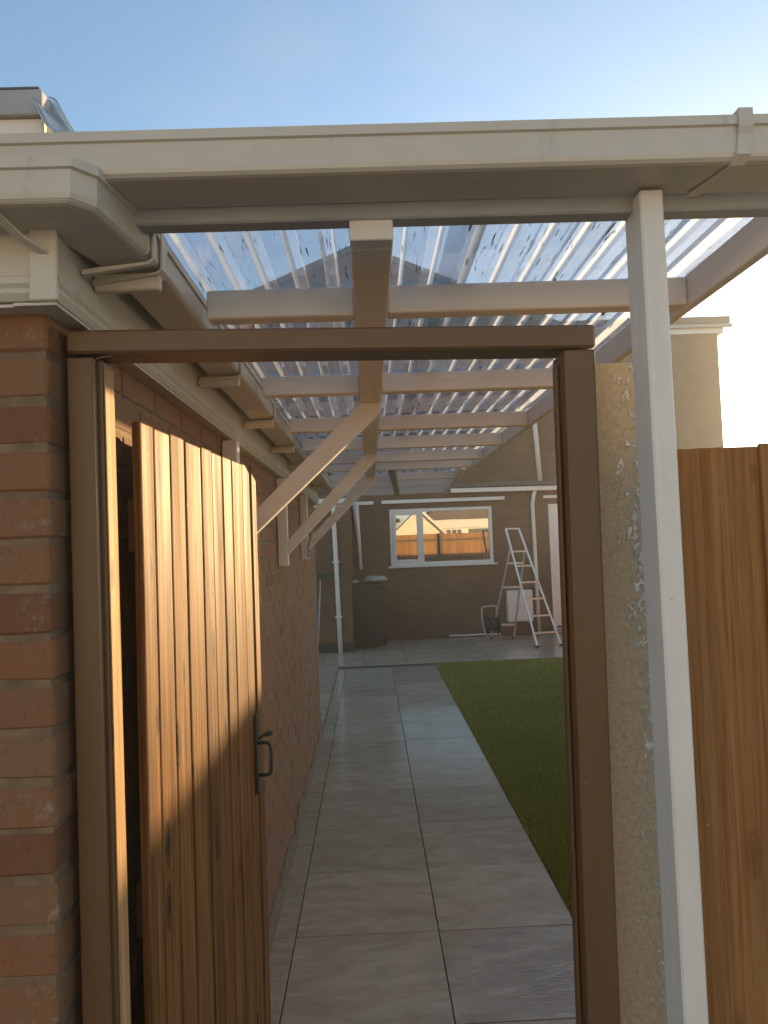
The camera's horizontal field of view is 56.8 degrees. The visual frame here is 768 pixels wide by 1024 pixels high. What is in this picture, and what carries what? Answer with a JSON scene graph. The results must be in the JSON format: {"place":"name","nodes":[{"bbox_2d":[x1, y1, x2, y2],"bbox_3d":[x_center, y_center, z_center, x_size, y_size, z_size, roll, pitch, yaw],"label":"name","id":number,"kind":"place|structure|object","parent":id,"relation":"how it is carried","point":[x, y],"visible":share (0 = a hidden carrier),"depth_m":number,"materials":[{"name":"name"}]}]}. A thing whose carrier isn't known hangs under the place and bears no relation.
{"place":"outdoors","nodes":[
{"label":"outdoors","id":0,"kind":"place"},
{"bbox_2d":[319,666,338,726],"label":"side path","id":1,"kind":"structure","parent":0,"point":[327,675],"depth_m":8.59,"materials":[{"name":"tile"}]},
{"bbox_2d":[314,495,354,653],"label":"brick wing","id":2,"kind":"structure","parent":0,"point":[333,552],"depth_m":11.29,"materials":[{"name":"brown brick"}]},
{"bbox_2d":[0,107,767,1023],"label":"covered walkway","id":3,"kind":"structure","parent":0,"point":[370,187],"depth_m":1.49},
{"bbox_2d":[66,325,619,1023],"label":"gate frame","id":4,"kind":"object","parent":3,"relation":"on","point":[104,933],"visible":1,"depth_m":1.15,"materials":[{"name":"brown wood"}]},
{"bbox_2d":[128,422,272,1023],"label":"wooden gate","id":5,"kind":"structure","parent":4,"relation":"attached to","point":[202,909],"depth_m":1.56,"materials":[{"name":"brown wood"}]},
{"bbox_2d":[318,468,465,496],"bbox_3d":[0.097,-0.261,6.001,1.129,0.115,2.640,-2,-3,-1],"label":"patio canopy","id":6,"kind":"object","parent":3,"relation":"attached to","point":[413,481],"visible":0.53,"depth_m":5.83,"materials":[{"name":"white plastic"}]},
{"bbox_2d":[595,363,667,1023],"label":"concrete post","id":7,"kind":"object","parent":3,"relation":"on","point":[642,983],"visible":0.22,"depth_m":1.21,"materials":[{"name":"beige concrete"}]},
{"bbox_2d":[0,0,767,446],"label":"sky","id":8,"kind":"structure","parent":0,"point":[109,65],"materials":[{"name":"blue"}]},
{"bbox_2d":[319,633,562,666],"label":"patio","id":9,"kind":"structure","parent":0,"point":[442,650],"depth_m":10.97,"materials":[{"name":"tile"}]},
{"bbox_2d":[316,572,328,646],"bbox_3d":[-0.973,1.586,11.117,0.257,1.292,0.211,-2,-3,-1],"label":"broom","id":10,"kind":"object","parent":9,"relation":"on","point":[320,576],"visible":0.82,"depth_m":11.18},
{"bbox_2d":[352,580,386,645],"bbox_3d":[-0.262,1.685,11.764,0.630,1.092,0.751,-2,-3,-1],"label":"wheelie bin","id":11,"kind":"object","parent":9,"relation":"on","point":[368,600],"visible":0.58,"depth_m":11.47,"materials":[{"name":"plastic"}]},
{"bbox_2d":[364,576,387,581],"bbox_3d":[-0.160,1.098,11.673,0.363,0.097,0.377,0,-3,-42],"label":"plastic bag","id":12,"kind":"object","parent":11,"relation":"on","point":[374,578],"visible":1,"depth_m":11.59,"materials":[{"name":"white plastic"}]},
{"bbox_2d":[481,605,501,639],"bbox_3d":[1.811,1.865,12.034,0.368,0.579,0.330,-1,-3,-15],"label":"hose trolley","id":13,"kind":"object","parent":9,"relation":"on","point":[493,623],"visible":1,"depth_m":11.96,"materials":[{"name":"plastic"}]},
{"bbox_2d":[490,528,561,647],"bbox_3d":[2.213,1.201,11.653,0.490,1.886,1.456,-1,-3,-29],"label":"stepladder","id":14,"kind":"object","parent":9,"relation":"on","point":[514,562],"visible":0.94,"depth_m":11.44,"materials":[{"name":"metal"}]},
{"bbox_2d":[435,657,571,916],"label":"lawn","id":15,"kind":"structure","parent":0,"point":[521,736],"depth_m":6.39,"materials":[{"name":"green plant"}]},
{"bbox_2d":[560,316,731,448],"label":"neighbour house","id":16,"kind":"structure","parent":0,"point":[696,383],"depth_m":20.34,"materials":[{"name":"paint"}]},
{"label":"ground","id":17,"kind":"structure","parent":0,"visible":0},
{"bbox_2d":[0,86,330,1023],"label":"brick garage","id":18,"kind":"structure","parent":17,"relation":"on","point":[80,248],"depth_m":1.12,"materials":[{"name":"brown brick"}]},
{"bbox_2d":[223,246,607,639],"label":"brick house","id":19,"kind":"structure","parent":17,"relation":"on","point":[438,561],"depth_m":12.74,"materials":[{"name":"brick"}]},
{"bbox_2d":[388,506,497,567],"bbox_3d":[1.032,0.446,12.696,1.945,1.044,0.160,-2,-3,-1],"label":"window","id":20,"kind":"structure","parent":19,"relation":"in","point":[452,536],"depth_m":12.74,"materials":[{"name":"white plastic"}]},
{"bbox_2d":[548,504,561,626],"bbox_3d":[3.416,0.940,12.756,0.855,2.200,0.090,-2,-3,-1],"label":"door","id":21,"kind":"structure","parent":19,"relation":"in","point":[552,508],"depth_m":12.73,"materials":[{"name":"white plastic"}]},
{"bbox_2d":[677,443,767,1023],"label":"wooden fence","id":22,"kind":"object","parent":17,"relation":"on","point":[723,494],"visible":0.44,"depth_m":1.31,"materials":[{"name":"brown wood"}]}
]}

